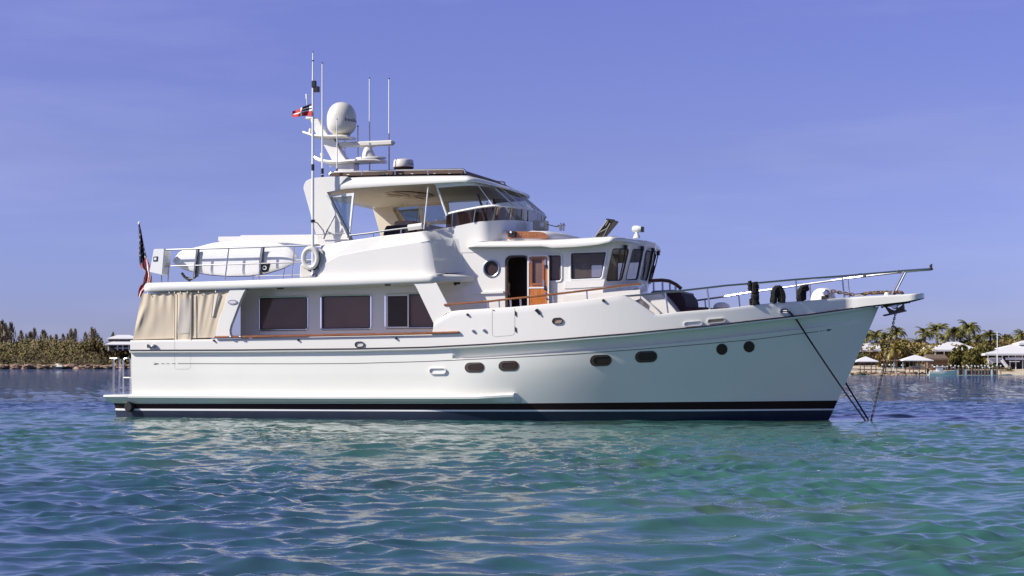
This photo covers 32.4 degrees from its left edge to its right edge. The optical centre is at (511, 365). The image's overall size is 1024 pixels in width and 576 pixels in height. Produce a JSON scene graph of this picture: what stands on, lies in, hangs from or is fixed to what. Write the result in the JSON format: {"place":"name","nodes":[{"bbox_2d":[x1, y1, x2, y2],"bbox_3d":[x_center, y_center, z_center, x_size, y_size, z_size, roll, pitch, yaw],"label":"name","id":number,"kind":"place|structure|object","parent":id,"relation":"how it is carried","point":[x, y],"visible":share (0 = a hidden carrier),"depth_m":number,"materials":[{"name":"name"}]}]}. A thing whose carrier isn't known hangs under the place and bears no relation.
{"place":"outdoors","nodes":[
{"label":"outdoors","id":0,"kind":"place"},
{"bbox_2d":[0,346,129,368],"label":"island","id":1,"kind":"structure","parent":0,"point":[57,361],"depth_m":630.14,"materials":[{"name":"plant"}]},
{"bbox_2d":[0,319,11,342],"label":"casuarina tree","id":2,"kind":"object","parent":1,"relation":"on","point":[3,331],"visible":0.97,"depth_m":657.52,"materials":[{"name":"green plant"}]},
{"bbox_2d":[7,321,17,341],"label":"casuarina tree","id":3,"kind":"object","parent":1,"relation":"on","point":[10,328],"visible":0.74,"depth_m":670.06,"materials":[{"name":"green plant"}]},
{"bbox_2d":[17,330,24,343],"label":"casuarina tree","id":4,"kind":"object","parent":1,"relation":"on","point":[20,337],"visible":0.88,"depth_m":657.80,"materials":[{"name":"green plant"}]},
{"bbox_2d":[27,330,36,343],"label":"casuarina tree","id":5,"kind":"object","parent":1,"relation":"on","point":[30,335],"visible":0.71,"depth_m":669.74,"materials":[{"name":"green plant"}]},
{"bbox_2d":[32,327,38,341],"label":"casuarina tree","id":6,"kind":"object","parent":1,"relation":"on","point":[34,332],"visible":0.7,"depth_m":676.07,"materials":[{"name":"green plant"}]},
{"bbox_2d":[37,329,47,344],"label":"casuarina tree","id":7,"kind":"object","parent":1,"relation":"on","point":[44,334],"visible":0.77,"depth_m":663.73,"materials":[{"name":"green plant"}]},
{"bbox_2d":[51,363,64,368],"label":"boulder","id":8,"kind":"object","parent":1,"relation":"on","point":[58,366],"visible":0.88,"depth_m":617.62,"materials":[{"name":"stone"}]},
{"bbox_2d":[0,363,128,368],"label":"shore rocks","id":9,"kind":"object","parent":1,"relation":"on","point":[40,366],"visible":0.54,"depth_m":618.61,"materials":[{"name":"beige stone"}]},
{"bbox_2d":[0,338,130,365],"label":"scrub","id":10,"kind":"object","parent":1,"relation":"on","point":[17,346],"visible":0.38,"depth_m":636.26,"materials":[{"name":"green plant"}]},
{"bbox_2d":[66,327,75,342],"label":"casuarina tree","id":11,"kind":"object","parent":1,"relation":"on","point":[71,335],"visible":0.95,"depth_m":657.84,"materials":[{"name":"green plant"}]},
{"bbox_2d":[69,329,80,342],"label":"casuarina tree","id":12,"kind":"object","parent":1,"relation":"on","point":[75,333],"visible":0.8,"depth_m":663.82,"materials":[{"name":"green plant"}]},
{"bbox_2d":[80,332,88,345],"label":"casuarina tree","id":13,"kind":"object","parent":1,"relation":"on","point":[85,336],"visible":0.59,"depth_m":675.82,"materials":[{"name":"green plant"}]},
{"bbox_2d":[87,326,95,340],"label":"casuarina tree","id":14,"kind":"object","parent":1,"relation":"on","point":[92,335],"visible":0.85,"depth_m":658.00,"materials":[{"name":"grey plant"}]},
{"bbox_2d":[82,336,103,351],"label":"round bush","id":15,"kind":"object","parent":1,"relation":"on","point":[96,345],"visible":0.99,"depth_m":636.64,"materials":[{"name":"green plant"}]},
{"bbox_2d":[87,327,99,341],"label":"casuarina tree","id":16,"kind":"object","parent":1,"relation":"on","point":[94,329],"visible":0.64,"depth_m":663.96,"materials":[{"name":"green plant"}]},
{"bbox_2d":[105,335,132,350],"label":"island house","id":17,"kind":"structure","parent":1,"relation":"on","point":[119,343],"depth_m":629.00,"materials":[{"name":"white"}]},
{"bbox_2d":[0,369,1023,575],"bbox_3d":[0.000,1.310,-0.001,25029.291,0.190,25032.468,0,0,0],"label":"sea","id":18,"kind":"structure","parent":0,"point":[919,475],"depth_m":18.15,"materials":[{"name":"liquid"}]},
{"bbox_2d":[103,52,932,420],"bbox_3d":[0.096,-2.790,43.969,20.349,9.680,5.756,0,0,18],"label":"motor yacht","id":19,"kind":"object","parent":18,"relation":"on","point":[495,312],"visible":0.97,"depth_m":42.12,"materials":[{"name":"white paint"}]},
{"bbox_2d":[138,221,151,296],"bbox_3d":[-9.361,-2.702,44.740,0.425,1.942,0.283,0,0,12],"label":"ensign","id":20,"kind":"object","parent":19,"relation":"attached to","point":[144,263],"visible":0.91,"depth_m":44.73,"materials":[{"name":"red fabric"}]},
{"bbox_2d":[150,249,170,274],"bbox_3d":[-8.843,-2.593,44.256,0.411,0.654,0.378,0,0,18],"label":"covered box","id":21,"kind":"object","parent":19,"relation":"on","point":[160,260],"visible":1,"depth_m":44.10,"materials":[{"name":"white paint"}]},
{"bbox_2d":[181,272,195,281],"bbox_3d":[-8.104,-2.215,44.110,0.435,0.244,0.070,0,0,18],"label":"looped hose","id":22,"kind":"object","parent":19,"relation":"on","point":[186,278],"visible":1,"depth_m":44.10,"materials":[{"name":"black rubber"}]},
{"bbox_2d":[173,250,296,276],"bbox_3d":[-6.915,-2.541,43.849,3.416,0.674,0.130,0,0,18],"label":"paddleboard","id":23,"kind":"object","parent":19,"relation":"attached to","point":[220,257],"visible":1,"depth_m":43.80,"materials":[{"name":"white paint"}]},
{"bbox_2d":[177,241,297,259],"bbox_3d":[-6.917,-2.762,44.124,3.377,0.734,0.150,0,0,18],"label":"paddleboard","id":24,"kind":"object","parent":19,"relation":"attached to","point":[287,251],"visible":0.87,"depth_m":43.95,"materials":[{"name":"white paint"}]},
{"bbox_2d":[260,264,270,272],"bbox_3d":[-6.084,-2.393,43.363,0.275,0.214,0.072,0,0,18],"label":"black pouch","id":25,"kind":"object","parent":19,"relation":"hanging from","point":[265,268],"visible":1,"depth_m":43.34,"materials":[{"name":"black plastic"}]},
{"bbox_2d":[258,295,308,330],"bbox_3d":[-5.695,-1.294,43.894,1.375,0.883,0.057,0,0,18],"label":"saloon window","id":26,"kind":"structure","parent":19,"relation":"in","point":[275,313],"depth_m":43.92,"materials":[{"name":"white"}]},
{"bbox_2d":[292,103,311,116],"bbox_3d":[-5.124,-6.221,42.910,0.582,0.331,0.100,0,0,18],"label":"courtesy flag","id":27,"kind":"object","parent":19,"relation":"attached to","point":[306,110],"visible":1,"depth_m":42.90,"materials":[{"name":"red fabric"}]},
{"bbox_2d":[300,264,317,277],"bbox_3d":[-4.923,-2.318,42.992,0.534,0.358,0.140,0,0,18],"label":"throw line bag","id":28,"kind":"object","parent":19,"relation":"on","point":[305,273],"visible":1,"depth_m":42.97,"materials":[{"name":"white fabric"}]},
{"bbox_2d":[301,246,320,271],"bbox_3d":[-4.894,-2.594,42.835,0.509,0.625,0.132,0,0,18],"label":"life ring","id":29,"kind":"object","parent":19,"relation":"hanging from","point":[315,264],"visible":1,"depth_m":42.78,"materials":[{"name":"white plastic"}]},
{"bbox_2d":[320,294,371,330],"bbox_3d":[-4.086,-1.307,43.375,1.378,0.895,0.057,0,0,18],"label":"saloon window","id":30,"kind":"structure","parent":19,"relation":"in","point":[337,311],"depth_m":43.40,"materials":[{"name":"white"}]},
{"bbox_2d":[385,292,433,328],"bbox_3d":[-2.390,-1.328,42.824,1.518,0.891,0.057,0,0,18],"label":"saloon window","id":31,"kind":"structure","parent":19,"relation":"in","point":[419,317],"depth_m":42.82,"materials":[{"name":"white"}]},
{"bbox_2d":[483,259,499,276],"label":"round window","id":32,"kind":"structure","parent":19,"relation":"in","point":[491,268],"depth_m":42.14,"materials":[{"name":"silver metal"}]},
{"bbox_2d":[527,255,549,305],"bbox_3d":[0.624,-1.592,41.671,0.535,2.045,0.095,0,0,18],"label":"pilothouse door","id":33,"kind":"structure","parent":19,"relation":"in","point":[538,266],"depth_m":41.68,"materials":[{"name":"brown wood"}]},
{"bbox_2d":[547,254,562,281],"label":"side window","id":34,"kind":"structure","parent":19,"relation":"in","point":[556,260],"depth_m":41.65,"materials":[{"name":"grey glass"}]},
{"bbox_2d":[569,250,607,280],"bbox_3d":[1.801,-2.341,41.383,0.929,0.702,0.044,0,0,18],"label":"side window","id":35,"kind":"structure","parent":19,"relation":"in","point":[574,252],"depth_m":41.38,"materials":[{"name":"black glass"}]},
{"bbox_2d":[590,263,602,277],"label":"side window","id":36,"kind":"structure","parent":19,"relation":"in","point":[592,263],"depth_m":45.36,"materials":[{"name":"white paint"}]},
{"bbox_2d":[603,239,633,292],"bbox_3d":[2.496,-1.688,41.494,0.833,2.613,0.354,0,0,-43],"label":"front window","id":37,"kind":"structure","parent":19,"relation":"in","point":[627,246],"depth_m":41.50,"materials":[{"name":"white glass"}]},
{"bbox_2d":[618,260,645,278],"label":"side window","id":38,"kind":"structure","parent":19,"relation":"in","point":[644,260],"depth_m":44.99,"materials":[{"name":"white paint"}]},
{"bbox_2d":[623,239,646,301],"bbox_3d":[2.953,-1.700,42.125,0.382,2.635,0.866,0,0,26],"label":"front window","id":39,"kind":"structure","parent":19,"relation":"in","point":[642,245],"depth_m":42.15,"materials":[{"name":"white glass"}]},
{"bbox_2d":[638,241,655,302],"bbox_3d":[3.302,-1.699,42.927,0.324,2.633,0.923,0,0,18],"label":"front window","id":40,"kind":"structure","parent":19,"relation":"in","point":[650,246],"depth_m":42.97,"materials":[{"name":"white glass"}]},
{"bbox_2d":[643,252,653,279],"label":"front window","id":41,"kind":"structure","parent":19,"relation":"in","point":[644,278],"depth_m":44.82,"materials":[{"name":"black glass"}]},
{"bbox_2d":[647,244,659,292],"bbox_3d":[3.492,-1.699,43.781,0.385,2.633,0.866,0,0,10],"label":"front window","id":42,"kind":"structure","parent":19,"relation":"in","point":[657,252],"depth_m":43.92,"materials":[{"name":"black glass"}]},
{"bbox_2d":[747,281,759,304],"bbox_3d":[5.564,-1.657,40.536,0.292,0.589,0.163,0,0,-1],"label":"rope coil","id":43,"kind":"object","parent":19,"relation":"on","point":[753,287],"visible":1,"depth_m":40.48,"materials":[{"name":"black"}]},
{"bbox_2d":[770,285,785,303],"bbox_3d":[6.133,-1.637,40.611,0.371,0.429,0.173,0,0,-11],"label":"rope coil","id":44,"kind":"object","parent":19,"relation":"on","point":[778,294],"visible":1,"depth_m":40.55,"materials":[{"name":"black fabric"}]},
{"bbox_2d":[796,284,809,300],"bbox_3d":[6.728,-1.677,40.715,0.318,0.409,0.176,0,0,-15],"label":"rope coil","id":45,"kind":"object","parent":19,"relation":"on","point":[801,292],"visible":1,"depth_m":40.66,"materials":[{"name":"black"}]},
{"bbox_2d":[786,311,865,420],"bbox_3d":[7.290,0.050,40.786,2.005,2.625,0.122,0,0,-12],"label":"mooring bridle","id":46,"kind":"object","parent":19,"relation":"attached to","point":[837,381],"visible":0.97,"depth_m":40.78,"materials":[{"name":"black fabric"}]},
{"bbox_2d":[831,289,854,295],"bbox_3d":[7.735,-1.696,41.171,0.562,0.174,0.084,0,0,18],"label":"anchor chain","id":47,"kind":"object","parent":19,"relation":"attached to","point":[841,292],"visible":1,"depth_m":41.16,"materials":[{"name":"grey metal"}]},
{"bbox_2d":[845,383,868,419],"bbox_3d":[7.783,0.058,42.075,0.042,2.613,2.274,0,0,-32],"label":"mooring bridle","id":48,"kind":"object","parent":19,"relation":"hanging from","point":[859,405],"visible":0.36,"depth_m":41.49,"materials":[{"name":"black fabric"}]},
{"bbox_2d":[856,290,903,295],"bbox_3d":[8.613,-1.686,41.180,1.135,0.134,0.502,0,0,18],"label":"anchor chain","id":49,"kind":"object","parent":19,"relation":"on","point":[880,292],"visible":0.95,"depth_m":40.98,"materials":[{"name":"brown metal"}]},
{"bbox_2d":[883,303,906,315],"bbox_3d":[8.937,-1.310,41.096,0.511,0.317,0.400,0,0,18],"label":"bow anchor","id":50,"kind":"object","parent":19,"relation":"on","point":[901,309],"visible":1,"depth_m":40.97,"materials":[{"name":"grey metal"}]},
{"bbox_2d":[870,313,896,419],"bbox_3d":[8.646,0.071,41.000,0.614,2.619,0.062,0,0,5],"label":"anchor chain","id":51,"kind":"object","parent":50,"relation":"hanging from","point":[884,362],"visible":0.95,"depth_m":40.99,"materials":[{"name":"brown metal"}]},
{"bbox_2d":[927,366,955,374],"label":"skiff","id":52,"kind":"object","parent":18,"relation":"on","point":[939,371],"visible":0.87,"depth_m":231.03,"materials":[{"name":"teal paint"}]},
{"bbox_2d":[927,365,1006,374],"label":"dock","id":53,"kind":"object","parent":18,"relation":"on","point":[965,371],"visible":0.89,"depth_m":233.49,"materials":[{"name":"brown wood"}]},
{"bbox_2d":[0,0,1023,348],"label":"sky","id":54,"kind":"structure","parent":0,"point":[747,140],"materials":[{"name":"blue"}]},
{"bbox_2d":[851,361,1023,374],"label":"beach","id":55,"kind":"structure","parent":0,"point":[1007,372],"depth_m":244.94,"materials":[{"name":"beige sand"}]},
{"bbox_2d":[857,353,870,358],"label":"hedge bush","id":56,"kind":"object","parent":55,"relation":"on","point":[859,356],"visible":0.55,"depth_m":246.18,"materials":[{"name":"green plant"}]},
{"bbox_2d":[854,342,880,364],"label":"beach house","id":57,"kind":"structure","parent":55,"relation":"on","point":[871,345],"depth_m":258.50,"materials":[{"name":"white"}]},
{"bbox_2d":[864,331,876,342],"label":"palm tree","id":58,"kind":"object","parent":55,"relation":"on","point":[869,334],"visible":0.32,"depth_m":259.12,"materials":[{"name":"green plant"}]},
{"bbox_2d":[868,330,887,341],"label":"palm tree","id":59,"kind":"object","parent":55,"relation":"on","point":[876,337],"visible":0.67,"depth_m":265.50,"materials":[{"name":"green plant"}]},
{"bbox_2d":[875,341,890,351],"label":"palm tree","id":60,"kind":"object","parent":55,"relation":"on","point":[882,347],"visible":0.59,"depth_m":259.50,"materials":[{"name":"green plant"}]},
{"bbox_2d":[874,350,893,366],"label":"broadleaf tree","id":61,"kind":"object","parent":55,"relation":"on","point":[880,356],"visible":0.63,"depth_m":252.57,"materials":[{"name":"green plant"}]},
{"bbox_2d":[879,332,893,340],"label":"palm tree","id":62,"kind":"object","parent":55,"relation":"on","point":[887,335],"visible":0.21,"depth_m":271.61,"materials":[{"name":"green plant"}]},
{"bbox_2d":[850,371,926,374],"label":"shore rocks","id":63,"kind":"object","parent":55,"relation":"on","point":[887,373],"visible":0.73,"depth_m":233.79,"materials":[{"name":"beige stone"}]},
{"bbox_2d":[855,356,878,371],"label":"gazebo","id":64,"kind":"object","parent":63,"relation":"on","point":[864,359],"visible":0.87,"depth_m":235.90,"materials":[{"name":"white"}]},
{"bbox_2d":[883,360,906,372],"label":"pergola","id":65,"kind":"object","parent":63,"relation":"on","point":[893,367],"visible":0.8,"depth_m":236.12,"materials":[{"name":"brown wood"}]},
{"bbox_2d":[885,325,907,338],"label":"palm tree","id":66,"kind":"object","parent":55,"relation":"on","point":[896,332],"visible":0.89,"depth_m":262.54,"materials":[{"name":"green plant"}]},
{"bbox_2d":[883,342,910,366],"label":"palm tree","id":67,"kind":"object","parent":55,"relation":"on","point":[896,347],"visible":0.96,"depth_m":249.59,"materials":[{"name":"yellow plant"}]},
{"bbox_2d":[887,337,914,366],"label":"broadleaf tree","id":68,"kind":"object","parent":55,"relation":"on","point":[902,355],"visible":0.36,"depth_m":253.03,"materials":[{"name":"green plant"}]},
{"bbox_2d":[900,355,933,373],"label":"gazebo","id":69,"kind":"object","parent":55,"relation":"on","point":[913,358],"visible":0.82,"depth_m":234.50,"materials":[{"name":"white"}]},
{"bbox_2d":[911,338,928,361],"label":"palm tree","id":70,"kind":"object","parent":55,"relation":"on","point":[918,340],"visible":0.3,"depth_m":271.67,"materials":[{"name":"green plant"}]},
{"bbox_2d":[913,326,936,363],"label":"palm tree","id":71,"kind":"object","parent":55,"relation":"on","point":[925,333],"visible":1,"depth_m":262.69,"materials":[{"name":"green plant"}]},
{"bbox_2d":[920,345,936,354],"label":"palm tree","id":72,"kind":"object","parent":55,"relation":"on","point":[927,350],"visible":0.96,"depth_m":249.81,"materials":[{"name":"green plant"}]},
{"bbox_2d":[923,354,948,369],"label":"thatched hut","id":73,"kind":"object","parent":55,"relation":"on","point":[940,359],"visible":0.7,"depth_m":245.60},
{"bbox_2d":[925,323,948,343],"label":"palm tree","id":74,"kind":"object","parent":55,"relation":"on","point":[937,327],"visible":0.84,"depth_m":268.62,"materials":[{"name":"green plant"}]},
{"bbox_2d":[854,338,1023,364],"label":"undergrowth","id":75,"kind":"object","parent":55,"relation":"on","point":[916,351],"visible":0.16,"depth_m":258.53,"materials":[{"name":"green plant"}]},
{"bbox_2d":[935,333,951,343],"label":"palm tree","id":76,"kind":"object","parent":55,"relation":"on","point":[944,339],"visible":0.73,"depth_m":265.65,"materials":[{"name":"green plant"}]},
{"bbox_2d":[921,342,972,364],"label":"beach house","id":77,"kind":"structure","parent":55,"relation":"on","point":[947,347],"depth_m":256.30,"materials":[{"name":"white"}]},
{"bbox_2d":[943,326,965,341],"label":"palm tree","id":78,"kind":"object","parent":55,"relation":"on","point":[953,332],"visible":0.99,"depth_m":259.74,"materials":[{"name":"green plant"}]},
{"bbox_2d":[948,345,973,367],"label":"broadleaf tree","id":79,"kind":"object","parent":55,"relation":"on","point":[956,355],"visible":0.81,"depth_m":248.35,"materials":[{"name":"green plant"}]},
{"bbox_2d":[955,329,970,342],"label":"palm tree","id":80,"kind":"object","parent":55,"relation":"on","point":[959,337],"visible":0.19,"depth_m":271.21,"materials":[{"name":"green plant"}]},
{"bbox_2d":[957,338,974,344],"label":"palm tree","id":81,"kind":"object","parent":55,"relation":"on","point":[965,341],"visible":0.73,"depth_m":259.64,"materials":[{"name":"green plant"}]},
{"bbox_2d":[958,320,981,341],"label":"palm tree","id":82,"kind":"object","parent":55,"relation":"on","point":[968,328],"visible":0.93,"depth_m":262.56,"materials":[{"name":"green plant"}]},
{"bbox_2d":[967,334,985,345],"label":"palm tree","id":83,"kind":"object","parent":55,"relation":"on","point":[977,338],"visible":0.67,"depth_m":268.63,"materials":[{"name":"green plant"}]},
{"bbox_2d":[958,339,995,369],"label":"broadleaf tree","id":84,"kind":"object","parent":55,"relation":"on","point":[970,355],"visible":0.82,"depth_m":246.31,"materials":[{"name":"green plant"}]},
{"bbox_2d":[980,330,1002,341],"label":"palm tree","id":85,"kind":"object","parent":55,"relation":"on","point":[990,335],"visible":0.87,"depth_m":265.75,"materials":[{"name":"green plant"}]},
{"bbox_2d":[997,332,997,364],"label":"flagpole","id":86,"kind":"object","parent":55,"relation":"on","point":[997,348],"visible":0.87,"depth_m":239.94,"materials":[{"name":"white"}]},
{"bbox_2d":[980,340,1023,368],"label":"white house","id":87,"kind":"structure","parent":55,"relation":"on","point":[1012,355],"depth_m":245.73,"materials":[{"name":"white paint"}]},
{"bbox_2d":[998,334,1012,340],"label":"palm tree","id":88,"kind":"object","parent":55,"relation":"on","point":[1005,336],"visible":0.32,"depth_m":275.30,"materials":[{"name":"green plant"}]},
{"bbox_2d":[999,366,1013,371],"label":"hedge bush","id":89,"kind":"object","parent":55,"relation":"on","point":[1009,369],"visible":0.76,"depth_m":240.69,"materials":[{"name":"green plant"}]},
{"bbox_2d":[1009,329,1023,339],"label":"palm tree","id":90,"kind":"object","parent":55,"relation":"on","point":[1020,334],"visible":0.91,"depth_m":262.92,"materials":[{"name":"green plant"}]}
]}

